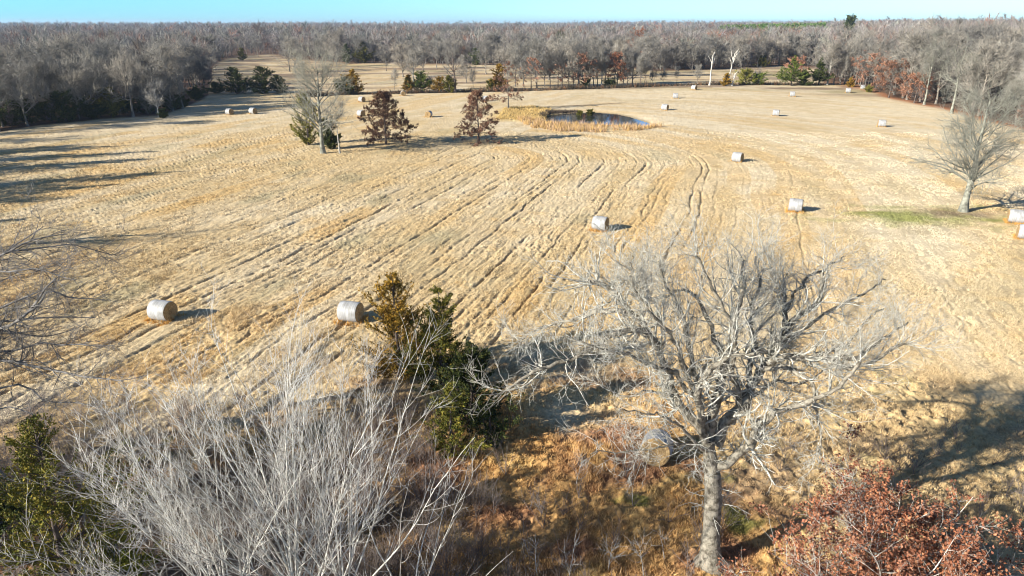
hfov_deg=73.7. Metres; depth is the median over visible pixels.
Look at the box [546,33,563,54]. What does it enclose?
bare tree
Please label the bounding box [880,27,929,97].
bare tree
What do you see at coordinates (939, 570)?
russet oak
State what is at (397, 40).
bare tree
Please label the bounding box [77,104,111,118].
juniper
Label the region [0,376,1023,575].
brush undergrowth
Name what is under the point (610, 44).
bare tree
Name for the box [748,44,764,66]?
bare tree
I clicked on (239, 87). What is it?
juniper
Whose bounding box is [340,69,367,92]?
juniper
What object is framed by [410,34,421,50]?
bare tree
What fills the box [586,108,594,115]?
pond shrub
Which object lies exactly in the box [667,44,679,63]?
bare tree
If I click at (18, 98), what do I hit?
bare tree
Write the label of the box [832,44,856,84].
bare tree
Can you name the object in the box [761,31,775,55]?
bare tree
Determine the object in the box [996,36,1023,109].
bare tree
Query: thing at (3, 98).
bare tree
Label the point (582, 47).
bare tree
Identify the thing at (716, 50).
bare tree
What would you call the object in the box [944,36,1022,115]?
bare tree
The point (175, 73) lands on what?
bare tree
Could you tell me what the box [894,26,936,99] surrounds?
bare tree
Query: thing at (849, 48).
bare tree
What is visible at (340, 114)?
bare tree
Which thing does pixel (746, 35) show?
bare tree
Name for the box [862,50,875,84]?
bare tree
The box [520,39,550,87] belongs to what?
bare tree
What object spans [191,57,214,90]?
bare tree
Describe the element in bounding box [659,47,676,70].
bare tree
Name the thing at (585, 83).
juniper
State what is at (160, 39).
bare tree
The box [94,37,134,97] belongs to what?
bare tree
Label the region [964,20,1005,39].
bare tree
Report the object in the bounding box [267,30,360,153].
bare tree
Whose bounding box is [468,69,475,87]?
bare tree
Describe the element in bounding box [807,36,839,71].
bare tree
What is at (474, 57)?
juniper
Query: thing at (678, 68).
bare tree
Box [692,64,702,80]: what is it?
bare tree
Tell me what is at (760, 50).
bare tree
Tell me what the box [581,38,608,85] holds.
bare tree
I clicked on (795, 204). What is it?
hay bale
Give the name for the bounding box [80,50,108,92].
bare tree
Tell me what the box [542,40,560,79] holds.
bare tree
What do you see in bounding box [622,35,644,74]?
bare tree
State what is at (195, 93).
juniper
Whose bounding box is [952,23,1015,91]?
bare tree
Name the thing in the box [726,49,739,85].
dead tree
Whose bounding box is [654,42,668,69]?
bare tree
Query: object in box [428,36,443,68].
bare tree
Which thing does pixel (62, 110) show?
juniper
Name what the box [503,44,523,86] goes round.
bare tree
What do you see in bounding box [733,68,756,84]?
green shrub
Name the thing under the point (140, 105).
juniper
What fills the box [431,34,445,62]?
bare tree
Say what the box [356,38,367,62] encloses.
bare tree
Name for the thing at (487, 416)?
cedar tree
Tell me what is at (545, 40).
bare tree
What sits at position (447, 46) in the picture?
bare tree
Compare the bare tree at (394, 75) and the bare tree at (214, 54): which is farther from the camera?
the bare tree at (214, 54)
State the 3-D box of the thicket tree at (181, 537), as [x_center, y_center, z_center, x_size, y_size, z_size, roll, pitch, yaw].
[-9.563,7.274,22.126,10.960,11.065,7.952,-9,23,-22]
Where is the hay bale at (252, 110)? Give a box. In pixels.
[248,108,256,113]
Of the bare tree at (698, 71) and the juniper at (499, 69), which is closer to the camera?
the juniper at (499, 69)
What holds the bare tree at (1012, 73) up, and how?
on the ground at (828, 110)
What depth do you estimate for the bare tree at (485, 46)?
282.60 m
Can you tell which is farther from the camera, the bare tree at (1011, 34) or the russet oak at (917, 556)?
the bare tree at (1011, 34)
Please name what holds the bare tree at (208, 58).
on the ground at (828, 110)
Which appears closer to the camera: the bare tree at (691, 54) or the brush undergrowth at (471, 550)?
the brush undergrowth at (471, 550)
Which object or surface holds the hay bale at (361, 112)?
on the ground at (828, 110)
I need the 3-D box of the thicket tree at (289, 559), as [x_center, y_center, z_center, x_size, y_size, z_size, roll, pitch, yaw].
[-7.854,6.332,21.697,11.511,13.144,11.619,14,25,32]
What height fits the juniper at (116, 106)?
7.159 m
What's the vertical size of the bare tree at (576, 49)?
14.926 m
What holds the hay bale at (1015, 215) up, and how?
on the ground at (828, 110)
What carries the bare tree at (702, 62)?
on the ground at (828, 110)
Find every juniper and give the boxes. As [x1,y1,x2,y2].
[0,98,29,125]
[0,108,17,124]
[10,95,45,123]
[19,89,84,123]
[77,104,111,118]
[85,86,129,116]
[111,97,141,113]
[132,94,161,112]
[156,108,168,117]
[160,93,183,109]
[173,94,190,106]
[184,85,211,99]
[199,82,225,93]
[204,66,254,93]
[236,47,247,59]
[244,66,283,93]
[269,75,288,92]
[333,76,353,94]
[339,43,356,62]
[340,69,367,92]
[352,41,375,62]
[401,74,416,90]
[403,70,435,90]
[428,75,445,90]
[441,75,457,92]
[464,48,486,64]
[485,78,494,89]
[488,63,509,88]
[579,78,590,86]
[602,77,619,86]
[719,73,733,85]
[752,54,769,66]
[795,71,813,85]
[845,77,854,86]
[863,84,873,92]
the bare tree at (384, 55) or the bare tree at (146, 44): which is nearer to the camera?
the bare tree at (146, 44)
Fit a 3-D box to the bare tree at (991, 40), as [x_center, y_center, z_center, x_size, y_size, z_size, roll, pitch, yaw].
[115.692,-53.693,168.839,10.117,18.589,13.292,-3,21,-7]
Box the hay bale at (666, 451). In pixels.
[640,429,672,466]
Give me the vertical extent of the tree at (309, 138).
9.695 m
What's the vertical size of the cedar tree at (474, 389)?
5.320 m
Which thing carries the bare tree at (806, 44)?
on the ground at (828, 110)
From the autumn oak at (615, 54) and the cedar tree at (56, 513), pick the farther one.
the autumn oak at (615, 54)
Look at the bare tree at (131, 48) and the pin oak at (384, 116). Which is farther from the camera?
the bare tree at (131, 48)
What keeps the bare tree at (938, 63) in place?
on the ground at (828, 110)
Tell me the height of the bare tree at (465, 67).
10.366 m
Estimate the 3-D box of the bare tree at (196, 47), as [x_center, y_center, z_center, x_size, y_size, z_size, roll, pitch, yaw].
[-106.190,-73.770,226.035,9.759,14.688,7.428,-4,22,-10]
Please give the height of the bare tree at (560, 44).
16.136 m
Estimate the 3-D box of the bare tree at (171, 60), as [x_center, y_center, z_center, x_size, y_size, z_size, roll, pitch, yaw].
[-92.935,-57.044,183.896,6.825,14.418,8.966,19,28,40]
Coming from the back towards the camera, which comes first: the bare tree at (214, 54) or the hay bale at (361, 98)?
the bare tree at (214, 54)
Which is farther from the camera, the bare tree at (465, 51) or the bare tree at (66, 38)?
the bare tree at (465, 51)
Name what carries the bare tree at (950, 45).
on the ground at (828, 110)
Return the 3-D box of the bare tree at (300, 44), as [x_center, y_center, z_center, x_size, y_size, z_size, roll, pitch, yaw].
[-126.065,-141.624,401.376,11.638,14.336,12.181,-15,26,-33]
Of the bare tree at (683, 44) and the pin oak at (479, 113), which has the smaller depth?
the pin oak at (479, 113)
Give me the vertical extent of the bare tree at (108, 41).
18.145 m
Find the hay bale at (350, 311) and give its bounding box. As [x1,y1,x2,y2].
[336,301,363,321]
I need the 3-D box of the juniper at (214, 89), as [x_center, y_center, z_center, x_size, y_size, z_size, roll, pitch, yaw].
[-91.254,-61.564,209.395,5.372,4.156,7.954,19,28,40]
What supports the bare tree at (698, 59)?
on the ground at (828, 110)
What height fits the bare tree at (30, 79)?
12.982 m
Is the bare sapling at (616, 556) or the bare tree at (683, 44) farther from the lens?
the bare tree at (683, 44)
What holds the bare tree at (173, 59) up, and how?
on the ground at (828, 110)
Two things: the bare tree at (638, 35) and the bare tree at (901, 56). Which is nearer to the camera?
the bare tree at (901, 56)
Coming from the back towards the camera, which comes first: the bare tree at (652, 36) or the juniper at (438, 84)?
the bare tree at (652, 36)
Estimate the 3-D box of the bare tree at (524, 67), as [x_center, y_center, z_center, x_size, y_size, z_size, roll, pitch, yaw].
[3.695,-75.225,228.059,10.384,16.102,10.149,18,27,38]
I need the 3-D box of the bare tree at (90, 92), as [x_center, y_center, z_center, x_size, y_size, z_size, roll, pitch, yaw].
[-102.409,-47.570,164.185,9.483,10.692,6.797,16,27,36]
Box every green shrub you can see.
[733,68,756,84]
[744,70,768,84]
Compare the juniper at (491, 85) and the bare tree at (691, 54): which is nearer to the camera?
the juniper at (491, 85)
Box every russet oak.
[716,524,865,575]
[749,421,1023,575]
[831,472,900,542]
[848,504,1016,575]
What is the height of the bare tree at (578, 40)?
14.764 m
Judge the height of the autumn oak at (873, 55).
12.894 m
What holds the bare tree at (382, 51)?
on the ground at (828, 110)
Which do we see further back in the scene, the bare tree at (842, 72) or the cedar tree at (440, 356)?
the bare tree at (842, 72)
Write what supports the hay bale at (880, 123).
on the ground at (828, 110)
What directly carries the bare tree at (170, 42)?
on the ground at (828, 110)
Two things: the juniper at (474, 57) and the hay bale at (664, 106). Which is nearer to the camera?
the hay bale at (664, 106)
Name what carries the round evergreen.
on the ground at (828, 110)
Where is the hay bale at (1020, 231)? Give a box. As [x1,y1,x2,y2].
[1016,224,1023,238]
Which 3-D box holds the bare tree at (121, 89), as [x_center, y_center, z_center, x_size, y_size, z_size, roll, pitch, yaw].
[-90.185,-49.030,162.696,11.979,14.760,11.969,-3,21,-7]
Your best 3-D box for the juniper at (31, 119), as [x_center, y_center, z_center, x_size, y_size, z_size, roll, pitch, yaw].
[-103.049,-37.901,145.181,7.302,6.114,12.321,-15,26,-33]
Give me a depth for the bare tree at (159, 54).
160.33 m
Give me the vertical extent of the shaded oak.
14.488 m
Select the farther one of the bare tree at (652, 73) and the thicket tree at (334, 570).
the bare tree at (652, 73)
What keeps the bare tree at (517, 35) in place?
on the ground at (828, 110)
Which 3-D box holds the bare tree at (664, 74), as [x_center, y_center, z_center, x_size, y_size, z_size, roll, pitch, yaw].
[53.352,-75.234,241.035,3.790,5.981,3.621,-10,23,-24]
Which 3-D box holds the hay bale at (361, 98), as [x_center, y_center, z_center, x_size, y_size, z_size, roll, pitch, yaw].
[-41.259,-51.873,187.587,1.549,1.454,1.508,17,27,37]
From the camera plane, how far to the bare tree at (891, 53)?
203.53 m
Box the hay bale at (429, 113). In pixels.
[425,110,432,117]
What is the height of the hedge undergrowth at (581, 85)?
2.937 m
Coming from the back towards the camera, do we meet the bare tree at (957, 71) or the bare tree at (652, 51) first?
the bare tree at (652, 51)
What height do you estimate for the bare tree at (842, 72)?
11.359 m
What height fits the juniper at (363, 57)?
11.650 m
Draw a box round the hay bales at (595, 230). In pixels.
[144,88,1023,326]
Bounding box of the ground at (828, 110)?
[0,24,1023,575]
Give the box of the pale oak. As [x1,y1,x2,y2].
[453,193,966,575]
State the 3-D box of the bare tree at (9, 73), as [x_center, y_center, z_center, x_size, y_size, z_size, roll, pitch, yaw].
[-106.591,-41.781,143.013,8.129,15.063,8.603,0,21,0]
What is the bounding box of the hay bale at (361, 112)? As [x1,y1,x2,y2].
[357,110,364,116]
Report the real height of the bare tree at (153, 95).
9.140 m
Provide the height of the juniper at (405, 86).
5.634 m
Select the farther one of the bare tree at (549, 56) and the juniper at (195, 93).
the bare tree at (549, 56)
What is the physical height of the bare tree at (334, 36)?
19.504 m
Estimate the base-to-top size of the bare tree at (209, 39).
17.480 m
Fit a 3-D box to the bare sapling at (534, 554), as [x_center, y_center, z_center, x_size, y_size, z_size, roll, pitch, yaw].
[0.774,10.269,25.770,1.064,2.417,1.386,-15,26,-33]
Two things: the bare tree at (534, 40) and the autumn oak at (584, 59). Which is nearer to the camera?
the autumn oak at (584, 59)
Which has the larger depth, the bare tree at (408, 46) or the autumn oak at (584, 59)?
the bare tree at (408, 46)
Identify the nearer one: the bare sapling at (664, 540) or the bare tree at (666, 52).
the bare sapling at (664, 540)
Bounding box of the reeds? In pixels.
[495,104,663,131]
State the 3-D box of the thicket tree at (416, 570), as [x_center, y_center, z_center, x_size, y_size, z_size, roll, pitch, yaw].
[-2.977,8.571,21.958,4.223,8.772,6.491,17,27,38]
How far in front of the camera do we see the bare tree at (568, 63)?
227.95 m
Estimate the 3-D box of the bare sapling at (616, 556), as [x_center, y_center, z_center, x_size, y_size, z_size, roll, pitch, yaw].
[3.869,10.265,26.212,1.447,2.107,1.018,-18,28,-39]
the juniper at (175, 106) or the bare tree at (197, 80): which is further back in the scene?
the bare tree at (197, 80)
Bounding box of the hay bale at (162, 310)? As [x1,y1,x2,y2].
[146,299,177,320]
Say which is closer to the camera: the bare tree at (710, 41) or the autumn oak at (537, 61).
the autumn oak at (537, 61)
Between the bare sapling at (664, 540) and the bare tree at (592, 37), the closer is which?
the bare sapling at (664, 540)
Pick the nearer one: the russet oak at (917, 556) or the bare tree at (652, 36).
the russet oak at (917, 556)
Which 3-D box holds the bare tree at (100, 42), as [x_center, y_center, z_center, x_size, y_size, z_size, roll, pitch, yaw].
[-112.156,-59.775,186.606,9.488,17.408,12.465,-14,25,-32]
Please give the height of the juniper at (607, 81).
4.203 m
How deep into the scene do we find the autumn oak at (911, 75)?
180.59 m
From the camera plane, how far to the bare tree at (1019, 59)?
150.34 m
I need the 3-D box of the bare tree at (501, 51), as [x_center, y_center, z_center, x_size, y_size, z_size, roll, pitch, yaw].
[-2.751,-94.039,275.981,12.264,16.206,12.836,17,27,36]
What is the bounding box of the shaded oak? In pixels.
[0,176,168,506]
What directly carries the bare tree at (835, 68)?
on the ground at (828, 110)
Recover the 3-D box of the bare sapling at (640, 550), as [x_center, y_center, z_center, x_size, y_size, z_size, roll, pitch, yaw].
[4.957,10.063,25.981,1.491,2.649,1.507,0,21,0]
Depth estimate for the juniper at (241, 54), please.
396.63 m
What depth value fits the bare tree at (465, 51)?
362.15 m
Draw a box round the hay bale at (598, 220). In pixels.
[591,216,608,229]
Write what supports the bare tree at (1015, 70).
on the ground at (828, 110)
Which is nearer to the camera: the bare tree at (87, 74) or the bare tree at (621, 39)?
the bare tree at (87, 74)
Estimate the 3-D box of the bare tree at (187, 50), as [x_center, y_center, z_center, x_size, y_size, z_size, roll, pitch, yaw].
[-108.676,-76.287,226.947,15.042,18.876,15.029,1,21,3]
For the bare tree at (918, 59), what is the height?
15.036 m
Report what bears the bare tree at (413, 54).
on the ground at (828, 110)
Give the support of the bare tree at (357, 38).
on the ground at (828, 110)
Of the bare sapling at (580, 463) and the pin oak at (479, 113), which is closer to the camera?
the bare sapling at (580, 463)
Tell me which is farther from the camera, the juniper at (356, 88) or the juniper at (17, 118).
the juniper at (356, 88)
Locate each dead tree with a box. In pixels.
[708,52,714,84]
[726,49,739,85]
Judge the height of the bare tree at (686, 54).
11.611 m
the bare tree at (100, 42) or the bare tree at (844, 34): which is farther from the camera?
the bare tree at (844, 34)
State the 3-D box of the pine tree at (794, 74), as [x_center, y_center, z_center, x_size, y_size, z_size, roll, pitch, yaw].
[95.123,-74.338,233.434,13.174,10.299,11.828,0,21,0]
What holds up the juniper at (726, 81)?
on the ground at (828, 110)
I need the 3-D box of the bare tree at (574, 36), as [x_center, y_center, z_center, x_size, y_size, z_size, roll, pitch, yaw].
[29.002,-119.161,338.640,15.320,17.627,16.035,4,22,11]
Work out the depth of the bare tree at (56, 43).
155.03 m
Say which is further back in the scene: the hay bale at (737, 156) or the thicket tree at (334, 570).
the hay bale at (737, 156)
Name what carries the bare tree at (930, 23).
on the ground at (828, 110)
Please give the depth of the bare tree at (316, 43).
317.75 m
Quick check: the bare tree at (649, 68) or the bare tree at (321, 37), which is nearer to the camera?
the bare tree at (649, 68)
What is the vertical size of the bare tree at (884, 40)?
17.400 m
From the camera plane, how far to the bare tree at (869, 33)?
250.35 m
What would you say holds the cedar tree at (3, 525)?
on the ground at (828, 110)
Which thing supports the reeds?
on the ground at (828, 110)
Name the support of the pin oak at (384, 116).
on the ground at (828, 110)
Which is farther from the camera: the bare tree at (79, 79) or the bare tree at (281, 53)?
the bare tree at (281, 53)
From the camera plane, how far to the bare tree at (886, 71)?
215.99 m
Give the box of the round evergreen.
[842,14,857,30]
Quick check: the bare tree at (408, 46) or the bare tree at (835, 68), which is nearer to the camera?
the bare tree at (835, 68)
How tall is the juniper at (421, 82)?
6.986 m
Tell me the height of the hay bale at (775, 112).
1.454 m
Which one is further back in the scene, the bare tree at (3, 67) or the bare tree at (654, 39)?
the bare tree at (654, 39)
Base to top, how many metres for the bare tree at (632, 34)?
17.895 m
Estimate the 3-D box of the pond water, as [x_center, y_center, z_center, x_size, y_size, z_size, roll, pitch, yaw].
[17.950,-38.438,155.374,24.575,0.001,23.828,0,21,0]
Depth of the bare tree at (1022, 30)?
181.84 m
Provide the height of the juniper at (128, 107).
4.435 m
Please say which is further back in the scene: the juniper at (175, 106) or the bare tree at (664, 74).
the bare tree at (664, 74)
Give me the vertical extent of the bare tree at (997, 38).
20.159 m
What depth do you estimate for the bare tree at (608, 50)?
232.52 m
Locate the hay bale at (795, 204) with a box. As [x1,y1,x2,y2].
[788,198,803,211]
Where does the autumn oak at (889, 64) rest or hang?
on the ground at (828, 110)
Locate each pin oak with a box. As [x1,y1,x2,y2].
[357,89,418,145]
[453,89,503,146]
[488,60,525,108]
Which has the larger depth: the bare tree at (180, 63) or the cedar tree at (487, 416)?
the bare tree at (180, 63)
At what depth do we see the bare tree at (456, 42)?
362.27 m
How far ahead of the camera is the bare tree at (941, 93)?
197.47 m
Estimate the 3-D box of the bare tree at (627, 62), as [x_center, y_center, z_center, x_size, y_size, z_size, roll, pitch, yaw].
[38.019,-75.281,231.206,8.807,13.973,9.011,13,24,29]
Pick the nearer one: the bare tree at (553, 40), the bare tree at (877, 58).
the bare tree at (877, 58)
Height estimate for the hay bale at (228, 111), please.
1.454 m
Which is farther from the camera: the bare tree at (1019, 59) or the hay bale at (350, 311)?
the bare tree at (1019, 59)
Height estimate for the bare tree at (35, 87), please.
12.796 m
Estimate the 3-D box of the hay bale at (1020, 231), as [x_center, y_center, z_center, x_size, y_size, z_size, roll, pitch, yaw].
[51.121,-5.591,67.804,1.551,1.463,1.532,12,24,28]
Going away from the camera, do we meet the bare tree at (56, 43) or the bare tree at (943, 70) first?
the bare tree at (56, 43)
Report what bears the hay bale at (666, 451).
on the ground at (828, 110)
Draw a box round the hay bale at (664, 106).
[661,104,668,109]
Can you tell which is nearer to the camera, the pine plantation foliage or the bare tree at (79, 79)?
the bare tree at (79, 79)
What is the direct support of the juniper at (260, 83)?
on the ground at (828, 110)
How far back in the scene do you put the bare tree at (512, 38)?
261.03 m
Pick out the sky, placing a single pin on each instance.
(152, 11)
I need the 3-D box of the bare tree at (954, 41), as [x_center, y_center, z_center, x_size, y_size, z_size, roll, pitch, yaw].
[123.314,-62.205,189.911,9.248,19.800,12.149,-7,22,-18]
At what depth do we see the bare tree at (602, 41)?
267.45 m
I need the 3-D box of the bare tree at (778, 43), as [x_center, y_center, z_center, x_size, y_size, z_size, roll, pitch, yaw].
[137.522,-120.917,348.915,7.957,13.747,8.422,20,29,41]
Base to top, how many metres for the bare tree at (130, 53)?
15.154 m
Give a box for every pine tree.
[773,55,810,85]
[809,58,834,84]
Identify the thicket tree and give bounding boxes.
[0,258,452,575]
[0,322,394,575]
[0,464,172,575]
[122,292,474,575]
[289,436,510,575]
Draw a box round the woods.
[0,8,1023,127]
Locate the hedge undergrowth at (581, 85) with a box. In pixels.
[289,80,823,97]
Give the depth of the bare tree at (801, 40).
343.30 m
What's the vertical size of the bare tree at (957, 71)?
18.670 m
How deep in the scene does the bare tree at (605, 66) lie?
229.34 m
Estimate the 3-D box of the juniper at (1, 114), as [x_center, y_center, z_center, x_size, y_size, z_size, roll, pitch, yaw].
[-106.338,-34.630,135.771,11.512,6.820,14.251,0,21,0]
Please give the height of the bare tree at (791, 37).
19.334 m
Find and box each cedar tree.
[0,412,159,575]
[0,473,47,573]
[74,520,171,575]
[348,271,454,383]
[386,284,468,395]
[412,340,525,434]
[419,382,490,460]
[470,399,522,447]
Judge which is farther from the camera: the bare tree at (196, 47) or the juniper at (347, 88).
the bare tree at (196, 47)
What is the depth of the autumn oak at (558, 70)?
225.65 m
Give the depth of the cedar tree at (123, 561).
23.89 m
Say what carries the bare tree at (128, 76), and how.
on the ground at (828, 110)
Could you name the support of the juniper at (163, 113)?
on the ground at (828, 110)
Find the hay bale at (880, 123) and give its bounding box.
[877,120,886,126]
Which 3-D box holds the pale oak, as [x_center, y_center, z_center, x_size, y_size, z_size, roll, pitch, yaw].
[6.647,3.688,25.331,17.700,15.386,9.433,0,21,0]
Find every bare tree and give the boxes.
[0,38,27,108]
[0,47,15,131]
[0,47,53,125]
[0,57,28,122]
[0,68,10,126]
[3,38,50,109]
[12,61,51,105]
[17,60,37,100]
[19,42,74,96]
[24,31,90,106]
[26,62,59,103]
[29,44,68,104]
[45,32,105,80]
[49,67,87,119]
[54,44,113,117]
[59,38,110,102]
[70,25,118,101]
[72,33,122,95]
[72,72,100,102]
[79,36,118,98]
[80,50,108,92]
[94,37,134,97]
[96,49,148,116]
[96,55,120,97]
[104,55,151,112]
[107,42,121,96]
[107,49,172,98]
[108,43,135,97]
[111,41,143,100]
[122,42,185,113]
[127,35,172,64]
[140,46,169,95]
[140,79,165,116]
[141,39,189,110]
[144,37,166,49]
[146,31,190,91]
[156,69,182,98]
[160,43,187,108]
[164,50,178,97]
[169,31,209,86]
[171,49,195,94]
[172,50,185,75]
[176,40,208,85]
[184,43,200,83]
[186,54,209,84]
[188,41,222,81]
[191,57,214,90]
[194,33,217,76]
[207,47,219,64]
[232,36,244,56]
[248,34,265,55]
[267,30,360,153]
[277,31,296,71]
[280,35,303,72]
[295,34,307,52]
[302,38,323,68]
[311,24,332,53]
[316,96,349,152]
[322,27,348,61]
[326,40,347,66]
[351,35,364,62]
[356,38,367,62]
[368,43,381,59]
[374,45,392,70]
[377,44,388,61]
[389,41,410,76]
[389,68,400,87]
[393,34,408,56]
[399,38,411,56]
[404,45,424,90]
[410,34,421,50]
[414,42,433,69]
[415,36,434,63]
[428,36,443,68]
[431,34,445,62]
[438,38,461,92]
[440,31,458,63]
[449,35,460,54]
[456,53,477,82]
[463,45,469,62]
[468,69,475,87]
[471,38,495,73]
[481,33,493,63]
[486,34,499,63]
[490,28,503,62]
[490,35,512,75]
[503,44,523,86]
[507,34,527,75]
[508,39,535,86]
[514,32,527,53]
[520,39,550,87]
[524,35,544,76]
[534,45,557,86]
[535,36,547,47]
[541,44,556,87]
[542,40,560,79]
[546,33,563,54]
[547,29,578,85]
[555,40,582,82]
[556,35,574,69]
[558,29,578,53]
[562,51,583,85]
[566,43,583,85]
[571,36,598,86]
[573,36,585,52]
[579,38,591,77]
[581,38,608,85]
[584,44,597,84]
[587,43,612,86]
[588,34,602,50]
[594,37,606,59]
[597,49,610,86]
[599,44,613,78]
[607,31,622,52]
[610,36,629,76]
[611,40,628,84]
[612,45,636,83]
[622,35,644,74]
[622,48,637,83]
[623,29,639,47]
[625,36,650,84]
[626,26,650,56]
[634,53,646,83]
[636,59,652,82]
[641,29,659,57]
[641,34,657,66]
[641,40,662,76]
[650,66,657,83]
[652,38,666,68]
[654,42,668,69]
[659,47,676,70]
[659,67,666,79]
[665,32,688,69]
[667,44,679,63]
[674,66,681,75]
[685,44,697,68]
[685,44,700,69]
[689,39,711,68]
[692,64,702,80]
[695,36,715,67]
[697,47,711,65]
[710,36,727,66]
[717,45,730,66]
[721,42,739,67]
[725,35,751,66]
[731,31,749,66]
[733,44,751,72]
[735,38,752,66]
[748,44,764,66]
[751,30,770,66]
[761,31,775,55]
[769,34,791,65]
[772,38,786,63]
[782,28,801,63]
[794,31,811,56]
[794,39,810,59]
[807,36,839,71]
[813,48,836,73]
[822,36,842,84]
[827,39,847,84]
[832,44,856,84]
[832,54,850,80]
[835,26,859,77]
[839,32,863,77]
[840,27,876,84]
[840,39,858,83]
[849,17,884,77]
[851,35,874,85]
[854,34,896,81]
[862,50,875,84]
[865,38,896,87]
[874,33,901,51]
[878,49,893,89]
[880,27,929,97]
[884,40,908,94]
[893,14,965,97]
[893,57,1023,212]
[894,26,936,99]
[905,45,944,101]
[906,22,974,103]
[914,32,950,104]
[923,20,968,99]
[925,24,952,96]
[931,14,966,95]
[932,40,955,99]
[933,31,995,113]
[937,25,1017,108]
[938,29,964,97]
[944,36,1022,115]
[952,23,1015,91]
[952,75,992,102]
[956,21,1011,87]
[958,32,1012,106]
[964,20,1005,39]
[972,42,1023,109]
[987,23,1023,98]
[991,47,1023,108]
[995,25,1023,99]
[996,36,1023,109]
[1005,26,1023,101]
[1006,41,1023,90]
[1006,54,1023,117]
[1014,68,1023,126]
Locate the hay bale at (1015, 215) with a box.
[1007,209,1023,222]
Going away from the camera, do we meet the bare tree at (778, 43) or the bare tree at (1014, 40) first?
the bare tree at (1014, 40)
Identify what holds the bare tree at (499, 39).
on the ground at (828, 110)
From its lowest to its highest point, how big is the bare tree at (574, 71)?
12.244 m
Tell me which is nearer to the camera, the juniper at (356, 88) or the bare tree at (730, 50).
the juniper at (356, 88)
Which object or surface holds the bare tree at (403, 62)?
on the ground at (828, 110)
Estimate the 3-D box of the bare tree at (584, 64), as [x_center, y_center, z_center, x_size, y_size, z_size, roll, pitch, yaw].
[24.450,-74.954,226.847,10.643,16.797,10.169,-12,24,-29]
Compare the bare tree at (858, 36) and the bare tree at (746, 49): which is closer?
the bare tree at (858, 36)
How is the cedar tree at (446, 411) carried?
on the ground at (828, 110)
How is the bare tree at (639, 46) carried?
on the ground at (828, 110)
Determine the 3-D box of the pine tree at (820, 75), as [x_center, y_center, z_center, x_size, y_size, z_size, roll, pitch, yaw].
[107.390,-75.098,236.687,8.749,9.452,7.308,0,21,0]
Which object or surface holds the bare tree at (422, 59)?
on the ground at (828, 110)
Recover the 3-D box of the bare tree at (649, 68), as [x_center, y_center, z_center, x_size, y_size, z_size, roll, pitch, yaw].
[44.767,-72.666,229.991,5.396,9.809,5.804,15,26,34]
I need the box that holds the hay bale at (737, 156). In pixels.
[731,152,743,161]
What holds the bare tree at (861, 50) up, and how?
on the ground at (828, 110)
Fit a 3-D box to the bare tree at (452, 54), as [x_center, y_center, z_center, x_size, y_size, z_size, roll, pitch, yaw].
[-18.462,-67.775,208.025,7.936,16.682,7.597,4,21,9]
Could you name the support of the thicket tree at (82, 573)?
on the ground at (828, 110)
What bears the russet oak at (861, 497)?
on the ground at (828, 110)
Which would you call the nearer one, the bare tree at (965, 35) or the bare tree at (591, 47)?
the bare tree at (965, 35)
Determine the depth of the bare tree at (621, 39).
271.22 m
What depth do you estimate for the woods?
479.13 m
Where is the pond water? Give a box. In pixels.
[544,113,649,125]
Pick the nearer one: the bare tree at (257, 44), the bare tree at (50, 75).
the bare tree at (50, 75)
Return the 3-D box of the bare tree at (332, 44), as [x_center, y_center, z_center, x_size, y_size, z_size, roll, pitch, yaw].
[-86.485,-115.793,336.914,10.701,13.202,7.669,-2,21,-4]
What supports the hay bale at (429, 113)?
on the ground at (828, 110)
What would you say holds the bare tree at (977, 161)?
on the ground at (828, 110)
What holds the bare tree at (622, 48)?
on the ground at (828, 110)
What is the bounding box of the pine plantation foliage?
[718,22,826,31]
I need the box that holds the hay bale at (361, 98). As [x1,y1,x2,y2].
[358,96,365,101]
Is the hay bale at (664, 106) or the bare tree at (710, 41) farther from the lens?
the bare tree at (710, 41)
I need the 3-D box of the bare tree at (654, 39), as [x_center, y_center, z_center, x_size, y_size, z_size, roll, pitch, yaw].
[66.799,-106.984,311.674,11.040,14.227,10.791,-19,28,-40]
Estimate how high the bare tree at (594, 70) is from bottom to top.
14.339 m
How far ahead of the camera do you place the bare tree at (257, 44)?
438.67 m
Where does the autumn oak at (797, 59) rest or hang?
on the ground at (828, 110)
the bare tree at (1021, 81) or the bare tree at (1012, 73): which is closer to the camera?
the bare tree at (1021, 81)
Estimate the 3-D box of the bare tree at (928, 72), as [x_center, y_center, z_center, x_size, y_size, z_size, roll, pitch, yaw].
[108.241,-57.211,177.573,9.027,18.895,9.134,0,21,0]
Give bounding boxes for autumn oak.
[515,57,543,88]
[547,63,569,87]
[565,52,600,84]
[605,51,629,80]
[784,55,809,70]
[850,50,888,84]
[870,57,912,97]
[900,70,939,102]
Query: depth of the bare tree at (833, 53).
233.66 m
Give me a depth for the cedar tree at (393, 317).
39.74 m
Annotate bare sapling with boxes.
[522,535,543,573]
[549,530,582,575]
[569,447,589,483]
[598,535,624,570]
[625,533,652,574]
[648,525,671,559]
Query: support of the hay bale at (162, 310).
on the ground at (828, 110)
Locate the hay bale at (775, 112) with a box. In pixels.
[772,109,779,115]
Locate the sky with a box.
[0,0,1023,24]
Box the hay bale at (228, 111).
[225,108,233,114]
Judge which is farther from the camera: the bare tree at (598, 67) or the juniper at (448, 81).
the bare tree at (598, 67)
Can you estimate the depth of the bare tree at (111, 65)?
175.76 m
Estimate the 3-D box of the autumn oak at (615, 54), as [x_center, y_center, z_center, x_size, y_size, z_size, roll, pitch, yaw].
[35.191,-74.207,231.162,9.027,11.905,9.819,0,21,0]
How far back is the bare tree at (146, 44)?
188.21 m
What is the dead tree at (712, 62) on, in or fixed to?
on the ground at (828, 110)

